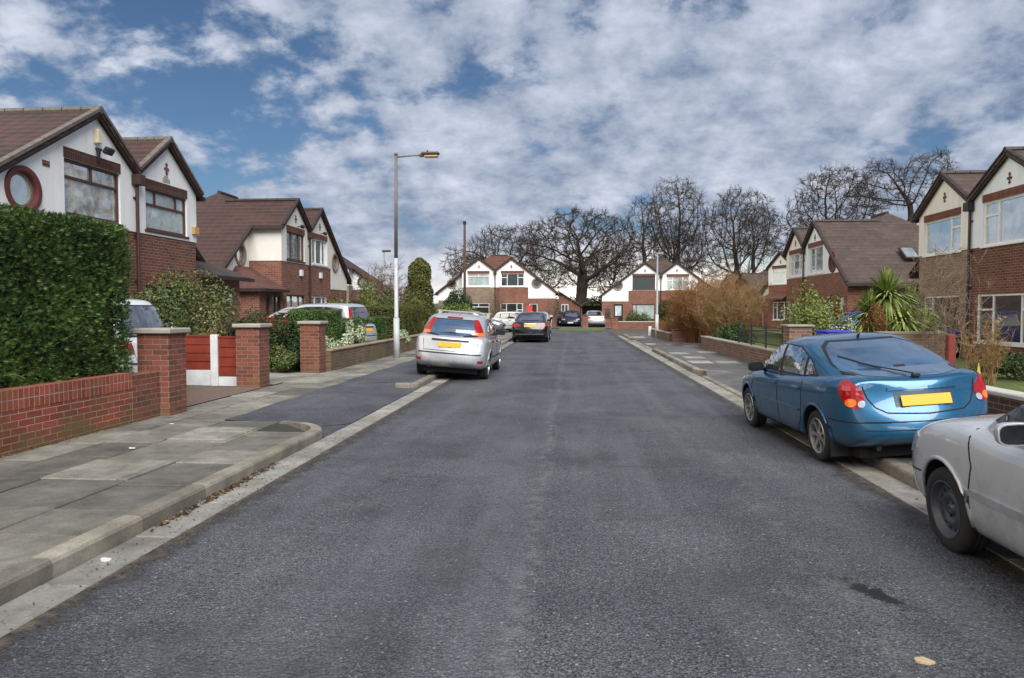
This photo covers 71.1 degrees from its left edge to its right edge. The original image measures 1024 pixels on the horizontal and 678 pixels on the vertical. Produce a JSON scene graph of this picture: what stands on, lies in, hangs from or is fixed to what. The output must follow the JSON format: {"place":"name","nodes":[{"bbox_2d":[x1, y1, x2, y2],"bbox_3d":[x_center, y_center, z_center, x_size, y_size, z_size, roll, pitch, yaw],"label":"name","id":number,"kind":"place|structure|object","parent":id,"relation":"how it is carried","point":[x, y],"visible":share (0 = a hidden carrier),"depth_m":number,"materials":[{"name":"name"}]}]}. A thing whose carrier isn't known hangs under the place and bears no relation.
{"place":"outdoors","nodes":[
{"label":"outdoors","id":0,"kind":"place"},
{"bbox_2d":[187,386,261,405],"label":"driveway","id":1,"kind":"structure","parent":0,"point":[198,394],"depth_m":12.91,"materials":[{"name":"brick"}]},
{"bbox_2d":[115,298,163,372],"bbox_3d":[-8.089,0.118,12.376,4.336,1.680,1.984,0,2,5],"label":"parked car","id":2,"kind":"object","parent":1,"relation":"on","point":[144,314],"visible":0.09,"depth_m":12.07,"materials":[{"name":"white paint"}]},
{"bbox_2d":[187,365,317,406],"bbox_3d":[-16.190,0.573,22.206,24.070,0.065,57.500,0,2,5],"label":"garden","id":3,"kind":"object","parent":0,"point":[294,370],"depth_m":14.16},
{"bbox_2d":[124,266,240,335],"bbox_3d":[-7.880,-0.377,16.452,3.029,2.627,2.194,1,3,24],"label":"shrub","id":4,"kind":"object","parent":3,"relation":"on","point":[173,307],"visible":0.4,"depth_m":16.34,"materials":[{"name":"green plant"}]},
{"bbox_2d":[186,335,236,385],"bbox_3d":[-6.551,0.470,14.241,2.545,1.120,0.100,0,2,5],"label":"panel fence","id":5,"kind":"object","parent":3,"relation":"on","point":[211,360],"visible":0.44,"depth_m":14.17,"materials":[{"name":"wood"}]},
{"bbox_2d":[217,306,281,368],"bbox_3d":[-6.353,0.043,17.207,1.474,1.717,1.769,-1,2,-13],"label":"shrub","id":6,"kind":"object","parent":3,"relation":"on","point":[272,339],"visible":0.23,"depth_m":17.25,"materials":[{"name":"green plant"}]},
{"bbox_2d":[269,343,298,372],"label":"ground shrub","id":7,"kind":"object","parent":3,"relation":"on","point":[283,359],"visible":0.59,"depth_m":16.72,"materials":[{"name":"green plant"}]},
{"bbox_2d":[270,312,298,352],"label":"shrub","id":8,"kind":"object","parent":3,"relation":"on","point":[289,331],"visible":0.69,"depth_m":17.95,"materials":[{"name":"green plant"}]},
{"bbox_2d":[284,332,299,370],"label":"ground shrub","id":9,"kind":"object","parent":3,"relation":"on","point":[292,346],"visible":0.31,"depth_m":17.53,"materials":[{"name":"green plant"}]},
{"bbox_2d":[287,308,342,366],"bbox_3d":[-5.338,-0.056,19.525,0.959,1.571,2.156,0,2,5],"label":"clipped hedge","id":10,"kind":"object","parent":3,"relation":"on","point":[331,329],"visible":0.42,"depth_m":19.34,"materials":[{"name":"green plant"}]},
{"bbox_2d":[341,319,366,345],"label":"variegated shrub","id":11,"kind":"object","parent":3,"relation":"on","point":[351,336],"visible":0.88,"depth_m":20.63,"materials":[{"name":"white plant"}]},
{"bbox_2d":[335,316,386,344],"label":"clipped hedge","id":12,"kind":"object","parent":3,"relation":"on","point":[381,330],"visible":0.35,"depth_m":22.82,"materials":[{"name":"green plant"}]},
{"bbox_2d":[357,277,377,315],"bbox_3d":[-5.522,-0.948,27.502,0.913,2.872,0.871,2,3,42],"label":"dwarf conifer","id":13,"kind":"object","parent":3,"relation":"on","point":[365,299],"visible":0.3,"depth_m":27.44,"materials":[{"name":"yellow plant"}]},
{"bbox_2d":[349,257,408,306],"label":"bare tree","id":14,"kind":"object","parent":3,"relation":"on","point":[391,288],"visible":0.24,"depth_m":40.56,"materials":[{"name":"plant"}]},
{"bbox_2d":[366,303,426,338],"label":"clipped hedge","id":15,"kind":"object","parent":3,"relation":"on","point":[410,321],"visible":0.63,"depth_m":26.90,"materials":[{"name":"green plant"}]},
{"bbox_2d":[407,296,431,330],"bbox_3d":[-4.260,-0.811,32.058,1.919,2.255,1.738,0,2,5],"label":"conifer","id":16,"kind":"object","parent":3,"relation":"on","point":[415,300],"visible":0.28,"depth_m":31.80,"materials":[{"name":"green plant"}]},
{"bbox_2d":[403,257,437,314],"bbox_3d":[-4.300,-1.783,33.636,2.009,4.132,2.039,0,2,5],"label":"conifer","id":17,"kind":"object","parent":3,"relation":"on","point":[419,278],"visible":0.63,"depth_m":33.28,"materials":[{"name":"green plant"}]},
{"bbox_2d":[0,333,511,571],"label":"pavement","id":18,"kind":"structure","parent":0,"point":[277,427],"depth_m":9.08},
{"bbox_2d":[393,150,439,357],"bbox_3d":[-2.954,-2.544,22.134,1.478,6.490,0.200,0,2,5],"label":"street lamp","id":19,"kind":"object","parent":18,"relation":"on","point":[396,329],"visible":0.97,"depth_m":22.14,"materials":[{"name":"metal"}]},
{"bbox_2d":[269,372,316,383],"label":"driveway","id":20,"kind":"structure","parent":0,"point":[272,375],"depth_m":16.37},
{"bbox_2d":[224,358,435,425],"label":"pavement","id":21,"kind":"structure","parent":0,"point":[350,401],"depth_m":12.17,"materials":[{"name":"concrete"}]},
{"bbox_2d":[320,388,418,439],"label":"road","id":22,"kind":"structure","parent":0,"point":[328,430],"depth_m":9.81,"materials":[{"name":"asphalt"}]},
{"bbox_2d":[0,329,1023,677],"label":"road","id":23,"kind":"structure","parent":0,"point":[606,503],"depth_m":4.55,"materials":[{"name":"asphalt"}]},
{"bbox_2d":[0,406,406,659],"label":"leaf litter","id":24,"kind":"object","parent":23,"relation":"on","point":[93,587],"visible":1,"depth_m":6.00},
{"bbox_2d":[415,309,504,378],"bbox_3d":[-1.216,0.062,18.062,1.903,1.516,4.336,5,3,5],"label":"parked car","id":25,"kind":"object","parent":23,"relation":"on","point":[460,343],"visible":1,"depth_m":16.20,"materials":[{"name":"silver metal"}]},
{"bbox_2d":[492,311,520,330],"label":"parked car","id":26,"kind":"object","parent":23,"relation":"on","point":[507,318],"visible":0.36,"depth_m":50.73,"materials":[{"name":"white paint"}]},
{"bbox_2d":[0,336,1023,637],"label":"gutter channel","id":27,"kind":"object","parent":23,"relation":"on","point":[22,610],"visible":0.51,"depth_m":5.80,"materials":[{"name":"concrete"}]},
{"bbox_2d":[150,462,279,531],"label":"leaf litter","id":28,"kind":"object","parent":27,"relation":"on","point":[237,484],"visible":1,"depth_m":6.20,"materials":[{"name":"plant"}]},
{"bbox_2d":[512,312,550,341],"bbox_3d":[1.040,-0.661,37.006,1.941,1.495,4.977,0,2,5],"label":"parked car","id":29,"kind":"object","parent":23,"relation":"on","point":[531,326],"visible":1,"depth_m":34.77,"materials":[{"name":"black paint"}]},
{"bbox_2d":[741,332,987,460],"bbox_3d":[3.999,0.556,8.786,1.779,1.307,4.001,-4,2,1],"label":"parked car","id":30,"kind":"object","parent":23,"relation":"on","point":[833,396],"visible":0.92,"depth_m":7.34,"materials":[{"name":"blue paint"}]},
{"bbox_2d":[911,404,1023,557],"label":"parked car","id":31,"kind":"object","parent":23,"relation":"on","point":[968,471],"visible":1,"depth_m":4.48,"materials":[{"name":"silver metal"}]},
{"bbox_2d":[0,0,1023,303],"label":"sky","id":32,"kind":"structure","parent":0,"point":[530,109],"materials":[{"name":"blue"}]},
{"bbox_2d":[326,328,778,436],"bbox_3d":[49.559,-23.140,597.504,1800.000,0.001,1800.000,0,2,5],"label":"ground","id":33,"kind":"structure","parent":0,"point":[610,328],"depth_m":55.44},
{"bbox_2d":[0,373,131,456],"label":"garden wall","id":34,"kind":"structure","parent":33,"relation":"on","point":[38,415],"depth_m":8.18,"materials":[{"name":"brick"}]},
{"bbox_2d":[0,201,134,388],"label":"clipped hedge","id":35,"kind":"object","parent":34,"relation":"on","point":[61,309],"visible":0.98,"depth_m":8.48,"materials":[{"name":"green plant"}]},
{"bbox_2d":[0,106,254,335],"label":"semi detached house","id":36,"kind":"structure","parent":33,"relation":"on","point":[92,163],"depth_m":16.70,"materials":[{"name":"paint"}]},
{"bbox_2d":[4,165,41,213],"bbox_3d":[-9.487,-2.887,13.854,0.145,0.920,0.920,0,2,5],"label":"round window","id":37,"kind":"structure","parent":36,"relation":"in","point":[22,187],"depth_m":13.92,"materials":[{"name":"brown glass"}]},
{"bbox_2d":[63,146,123,226],"bbox_3d":[-9.332,-3.335,15.916,0.150,1.465,1.990,0,2,5],"label":"window","id":38,"kind":"structure","parent":36,"relation":"in","point":[89,190],"depth_m":15.90,"materials":[{"name":"grey glass"}]},
{"bbox_2d":[145,178,188,238],"bbox_3d":[-9.092,-3.385,18.807,0.150,1.325,2.050,0,2,5],"label":"window","id":39,"kind":"structure","parent":36,"relation":"in","point":[165,213],"depth_m":18.81,"materials":[{"name":"grey glass"}]},
{"bbox_2d":[145,276,191,334],"bbox_3d":[-9.092,-0.832,18.917,0.150,1.555,2.120,0,2,5],"label":"window","id":40,"kind":"structure","parent":36,"relation":"in","point":[147,278],"depth_m":18.43,"materials":[{"name":"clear glass"}]},
{"bbox_2d":[132,372,159,422],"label":"garden wall","id":41,"kind":"structure","parent":33,"relation":"on","point":[145,397],"depth_m":9.78,"materials":[{"name":"brick"}]},
{"bbox_2d":[131,328,190,415],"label":"gate pillar","id":42,"kind":"structure","parent":33,"relation":"on","point":[162,351],"depth_m":10.12,"materials":[{"name":"brick"}]},
{"bbox_2d":[232,323,271,387],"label":"gate pillar","id":43,"kind":"structure","parent":33,"relation":"on","point":[252,354],"depth_m":13.82,"materials":[{"name":"brick"}]},
{"bbox_2d":[0,337,511,605],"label":"kerb","id":44,"kind":"structure","parent":33,"relation":"on","point":[23,577],"depth_m":5.21,"materials":[{"name":"concrete"}]},
{"bbox_2d":[196,191,351,322],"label":"semi detached house","id":45,"kind":"structure","parent":33,"relation":"on","point":[284,252],"depth_m":28.31,"materials":[{"name":"orange brick"}]},
{"bbox_2d":[286,225,305,263],"bbox_3d":[-8.837,-3.834,29.146,0.150,1.405,2.020,0,2,5],"label":"window","id":46,"kind":"structure","parent":45,"relation":"in","point":[294,241],"depth_m":29.24,"materials":[{"name":"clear glass"}]},
{"bbox_2d":[312,232,327,266],"bbox_3d":[-8.605,-3.949,31.934,0.150,1.405,2.020,0,2,5],"label":"window","id":47,"kind":"structure","parent":45,"relation":"in","point":[318,246],"depth_m":32.01,"materials":[{"name":"white plastic"}]},
{"bbox_2d":[297,321,327,372],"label":"gate pillar","id":48,"kind":"structure","parent":33,"relation":"on","point":[312,347],"depth_m":17.04,"materials":[{"name":"brick"}]},
{"bbox_2d":[342,256,399,303],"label":"semi detached house","id":49,"kind":"structure","parent":33,"relation":"on","point":[351,267],"depth_m":57.54,"materials":[{"name":"brown brick"}]},
{"bbox_2d":[326,334,418,371],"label":"garden wall","id":50,"kind":"structure","parent":33,"relation":"on","point":[340,357],"depth_m":20.24,"materials":[{"name":"brick"}]},
{"bbox_2d":[443,287,472,310],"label":"shrub","id":51,"kind":"object","parent":33,"relation":"on","point":[456,299],"visible":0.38,"depth_m":49.90,"materials":[{"name":"green plant"}]},
{"bbox_2d":[462,221,467,296],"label":"telegraph pole","id":52,"kind":"object","parent":33,"relation":"on","point":[464,260],"visible":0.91,"depth_m":52.70,"materials":[{"name":"brown wood"}]},
{"bbox_2d":[436,222,547,278],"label":"winter tree","id":53,"kind":"object","parent":33,"relation":"on","point":[507,236],"visible":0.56,"depth_m":83.42,"materials":[{"name":"brown plant"}]},
{"bbox_2d":[434,255,560,327],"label":"semi detached house","id":54,"kind":"structure","parent":33,"relation":"on","point":[522,288],"depth_m":61.66,"materials":[{"name":"paint"}]},
{"bbox_2d":[467,271,489,286],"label":"window","id":55,"kind":"structure","parent":54,"relation":"in","point":[475,279],"depth_m":61.84,"materials":[{"name":"white plastic"}]},
{"bbox_2d":[501,271,524,286],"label":"window","id":56,"kind":"structure","parent":54,"relation":"in","point":[508,278],"depth_m":61.59,"materials":[{"name":"white plastic"}]},
{"bbox_2d":[530,262,568,289],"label":"winter tree","id":57,"kind":"object","parent":33,"relation":"on","point":[546,279],"visible":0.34,"depth_m":98.03,"materials":[{"name":"brown plant"}]},
{"bbox_2d":[558,291,582,325],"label":"garage","id":58,"kind":"structure","parent":33,"relation":"on","point":[566,303],"depth_m":70.20,"materials":[{"name":"orange brick"}]},
{"bbox_2d":[511,204,649,314],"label":"winter tree","id":59,"kind":"object","parent":33,"relation":"on","point":[583,278],"visible":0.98,"depth_m":76.42,"materials":[{"name":"brown plant"}]},
{"bbox_2d":[560,254,611,292],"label":"winter tree","id":60,"kind":"object","parent":33,"relation":"on","point":[593,286],"visible":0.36,"depth_m":103.16,"materials":[{"name":"brown plant"}]},
{"bbox_2d":[588,235,635,294],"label":"winter tree","id":61,"kind":"object","parent":33,"relation":"on","point":[609,281],"visible":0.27,"depth_m":96.38,"materials":[{"name":"brown plant"}]},
{"bbox_2d":[618,321,654,328],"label":"garden wall","id":62,"kind":"structure","parent":33,"relation":"on","point":[634,324],"depth_m":59.56,"materials":[{"name":"red brick"}]},
{"bbox_2d":[624,194,667,261],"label":"winter tree","id":63,"kind":"object","parent":33,"relation":"on","point":[642,220],"visible":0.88,"depth_m":86.22,"materials":[{"name":"brown plant"}]},
{"bbox_2d":[598,259,709,326],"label":"semi detached house","id":64,"kind":"structure","parent":33,"relation":"on","point":[635,289],"depth_m":64.25,"materials":[{"name":"paint"}]},
{"bbox_2d":[632,274,654,289],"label":"window","id":65,"kind":"structure","parent":64,"relation":"in","point":[640,281],"depth_m":64.19,"materials":[{"name":"grey glass"}]},
{"bbox_2d":[632,304,654,319],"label":"window","id":66,"kind":"structure","parent":64,"relation":"in","point":[649,308],"depth_m":64.28,"materials":[{"name":"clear glass"}]},
{"bbox_2d":[667,274,688,289],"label":"window","id":67,"kind":"structure","parent":64,"relation":"in","point":[671,278],"depth_m":63.85,"materials":[{"name":"glass"}]},
{"bbox_2d":[636,172,712,277],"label":"winter tree","id":68,"kind":"object","parent":33,"relation":"on","point":[679,252],"visible":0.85,"depth_m":89.33,"materials":[{"name":"brown plant"}]},
{"bbox_2d":[646,214,706,273],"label":"winter tree","id":69,"kind":"object","parent":33,"relation":"on","point":[673,251],"visible":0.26,"depth_m":101.04,"materials":[{"name":"brown plant"}]},
{"bbox_2d":[691,184,783,280],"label":"winter tree","id":70,"kind":"object","parent":33,"relation":"on","point":[735,256],"visible":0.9,"depth_m":80.95,"materials":[{"name":"brown plant"}]},
{"bbox_2d":[700,336,775,363],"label":"garden wall","id":71,"kind":"structure","parent":33,"relation":"on","point":[746,352],"depth_m":21.70,"materials":[{"name":"brick"}]},
{"bbox_2d":[738,321,782,347],"bbox_3d":[6.755,-0.129,19.646,0.060,0.670,4.610,0,2,5],"label":"iron railing","id":72,"kind":"object","parent":71,"relation":"on","point":[766,343],"visible":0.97,"depth_m":19.73,"materials":[{"name":"metal"}]},
{"bbox_2d":[725,270,767,326],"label":"semi detached house","id":73,"kind":"structure","parent":33,"relation":"on","point":[764,273],"depth_m":68.39,"materials":[{"name":"orange brick"}]},
{"bbox_2d":[735,205,774,272],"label":"winter tree","id":74,"kind":"object","parent":33,"relation":"on","point":[754,267],"visible":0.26,"depth_m":93.13,"materials":[{"name":"brown plant"}]},
{"bbox_2d":[622,334,919,490],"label":"kerb","id":75,"kind":"structure","parent":33,"relation":"on","point":[901,471],"depth_m":7.29,"materials":[{"name":"concrete"}]},
{"bbox_2d":[759,251,786,329],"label":"semi detached house","id":76,"kind":"structure","parent":33,"relation":"on","point":[776,268],"depth_m":55.97,"materials":[{"name":"orange brick"}]},
{"bbox_2d":[772,265,786,284],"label":"window","id":77,"kind":"structure","parent":76,"relation":"in","point":[779,274],"depth_m":55.66,"materials":[{"name":"white plastic"}]},
{"bbox_2d":[773,302,785,320],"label":"window","id":78,"kind":"structure","parent":76,"relation":"in","point":[777,306],"depth_m":55.88,"materials":[{"name":"white plastic"}]},
{"bbox_2d":[780,324,814,344],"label":"gate pillar","id":79,"kind":"structure","parent":33,"relation":"on","point":[792,331],"depth_m":16.68,"materials":[{"name":"brick"}]},
{"bbox_2d":[763,159,889,254],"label":"winter tree","id":80,"kind":"object","parent":33,"relation":"on","point":[816,202],"visible":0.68,"depth_m":80.18,"materials":[{"name":"brown plant"}]},
{"bbox_2d":[782,211,918,326],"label":"semi detached house","id":81,"kind":"structure","parent":33,"relation":"on","point":[844,259],"depth_m":32.40,"materials":[{"name":"orange brick"}]},
{"bbox_2d":[788,248,801,277],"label":"window","id":82,"kind":"structure","parent":81,"relation":"in","point":[796,259],"depth_m":36.98,"materials":[{"name":"white plastic"}]},
{"bbox_2d":[807,241,822,275],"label":"window","id":83,"kind":"structure","parent":81,"relation":"in","point":[816,253],"depth_m":33.97,"materials":[{"name":"white plastic"}]},
{"bbox_2d":[847,146,959,223],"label":"winter tree","id":84,"kind":"object","parent":33,"relation":"on","point":[908,203],"visible":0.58,"depth_m":79.51,"materials":[{"name":"brown plant"}]},
{"bbox_2d":[875,331,945,356],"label":"garden wall","id":85,"kind":"structure","parent":33,"relation":"on","point":[915,336],"depth_m":16.01,"materials":[{"name":"brick"}]},
{"bbox_2d":[909,146,1023,359],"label":"semi detached house","id":86,"kind":"structure","parent":33,"relation":"on","point":[979,212],"depth_m":21.09,"materials":[{"name":"brown brick"}]},
{"bbox_2d":[922,207,961,257],"bbox_3d":[14.006,-3.430,23.283,0.150,1.405,2.420,0,2,5],"label":"window","id":87,"kind":"structure","parent":86,"relation":"in","point":[948,229],"depth_m":23.28,"materials":[{"name":"glass"}]},
{"bbox_2d":[924,295,959,339],"bbox_3d":[14.006,-0.720,23.396,0.150,1.380,2.420,0,2,5],"label":"window","id":88,"kind":"structure","parent":86,"relation":"in","point":[930,299],"depth_m":23.19,"materials":[{"name":"glass"}]},
{"bbox_2d":[973,293,1023,347],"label":"window","id":89,"kind":"structure","parent":86,"relation":"in","point":[1012,303],"depth_m":19.99,"materials":[{"name":"white plastic"}]},
{"bbox_2d":[980,184,1023,248],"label":"window","id":90,"kind":"structure","parent":86,"relation":"in","point":[1003,218],"depth_m":20.01,"materials":[{"name":"glass"}]},
{"bbox_2d":[986,385,1023,414],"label":"garden wall","id":91,"kind":"structure","parent":33,"relation":"on","point":[1001,401],"depth_m":8.85,"materials":[{"name":"brick"}]},
{"bbox_2d":[945,334,955,365],"bbox_3d":[6.289,0.264,10.285,0.100,0.660,0.100,0,2,5],"label":"fence post","id":92,"kind":"object","parent":91,"relation":"on","point":[950,339],"visible":0.57,"depth_m":10.24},
{"bbox_2d":[556,325,611,327],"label":"driveway","id":93,"kind":"structure","parent":0,"point":[558,326],"depth_m":63.00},
{"bbox_2d":[561,310,581,326],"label":"parked car","id":94,"kind":"object","parent":93,"relation":"on","point":[571,317],"visible":1,"depth_m":65.97,"materials":[{"name":"blue paint"}]},
{"bbox_2d":[585,310,605,326],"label":"parked car","id":95,"kind":"object","parent":93,"relation":"on","point":[596,318],"visible":0.61,"depth_m":63.23,"materials":[{"name":"silver metal"}]},
{"bbox_2d":[631,336,739,362],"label":"pavement","id":96,"kind":"structure","parent":0,"point":[688,353],"depth_m":24.16,"materials":[{"name":"concrete"}]},
{"bbox_2d":[624,333,912,466],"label":"pavement","id":97,"kind":"structure","parent":0,"point":[735,375],"depth_m":20.97,"materials":[{"name":"concrete"}]},
{"bbox_2d":[655,253,662,336],"bbox_3d":[7.869,-2.285,38.319,0.396,4.630,0.196,0,2,5],"label":"street lamp","id":98,"kind":"object","parent":97,"relation":"on","point":[656,318],"visible":0.89,"depth_m":38.29,"materials":[{"name":"metal"}]},
{"bbox_2d":[659,269,743,342],"bbox_3d":[8.593,-1.509,32.457,3.992,3.375,4.916,0,2,5],"label":"bare shrub","id":99,"kind":"object","parent":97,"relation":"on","point":[684,317],"visible":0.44,"depth_m":32.03,"materials":[{"name":"plant"}]},
{"bbox_2d":[698,332,1023,391],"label":"garden","id":100,"kind":"object","parent":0,"point":[999,383],"visible":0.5,"depth_m":16.54,"materials":[{"name":"plant"}]},
{"bbox_2d":[712,323,755,344],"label":"shrub","id":101,"kind":"object","parent":100,"relation":"on","point":[729,333],"visible":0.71,"depth_m":26.15,"materials":[{"name":"green plant"}]},
{"bbox_2d":[687,252,781,341],"bbox_3d":[8.504,-1.539,28.036,3.955,3.801,3.772,0,2,5],"label":"bare shrub","id":102,"kind":"object","parent":100,"relation":"on","point":[730,311],"visible":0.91,"depth_m":27.76,"materials":[{"name":"plant"}]},
{"bbox_2d":[777,280,846,334],"bbox_3d":[8.086,-0.380,18.971,1.822,2.414,2.373,0,2,5],"label":"shrub","id":103,"kind":"object","parent":100,"relation":"on","point":[812,314],"visible":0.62,"depth_m":18.68,"materials":[{"name":"green plant"}]},
{"bbox_2d":[861,302,888,331],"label":"shrub","id":104,"kind":"object","parent":100,"relation":"on","point":[881,317],"visible":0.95,"depth_m":17.26,"materials":[{"name":"brown plant"}]},
{"bbox_2d":[838,265,948,357],"bbox_3d":[9.467,-0.482,17.723,2.595,2.802,2.092,0,2,5],"label":"palm shrub","id":105,"kind":"object","parent":100,"relation":"on","point":[890,303],"visible":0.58,"depth_m":17.56,"materials":[{"name":"green plant"}]},
{"bbox_2d":[830,311,960,356],"bbox_3d":[12.379,-0.188,23.068,4.336,1.465,1.903,0,2,5],"label":"parked car","id":106,"kind":"object","parent":100,"relation":"on","point":[948,332],"visible":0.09,"depth_m":22.31,"materials":[{"name":"blue paint"}]},
{"bbox_2d":[890,240,1002,368],"bbox_3d":[9.396,-0.640,15.443,1.918,3.042,1.851,0,2,5],"label":"shrub","id":107,"kind":"object","parent":100,"relation":"on","point":[961,267],"visible":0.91,"depth_m":15.39,"materials":[{"name":"plant"}]},
{"bbox_2d":[955,305,1022,384],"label":"bare shrub","id":108,"kind":"object","parent":100,"relation":"on","point":[992,361],"visible":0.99,"depth_m":14.31,"materials":[{"name":"plant"}]},
{"bbox_2d":[968,352,1023,380],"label":"shrub","id":109,"kind":"object","parent":100,"relation":"on","point":[1016,362],"visible":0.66,"depth_m":15.22,"materials":[{"name":"green plant"}]},
{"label":"driveway","id":110,"kind":"structure","parent":0,"visible":0},
{"bbox_2d":[283,303,376,341],"bbox_3d":[-6.123,-0.363,22.695,3.729,1.546,1.706,1,3,21],"label":"parked car","id":111,"kind":"object","parent":110,"relation":"on","point":[349,310],"visible":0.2,"depth_m":22.00,"materials":[{"name":"silver metal"}]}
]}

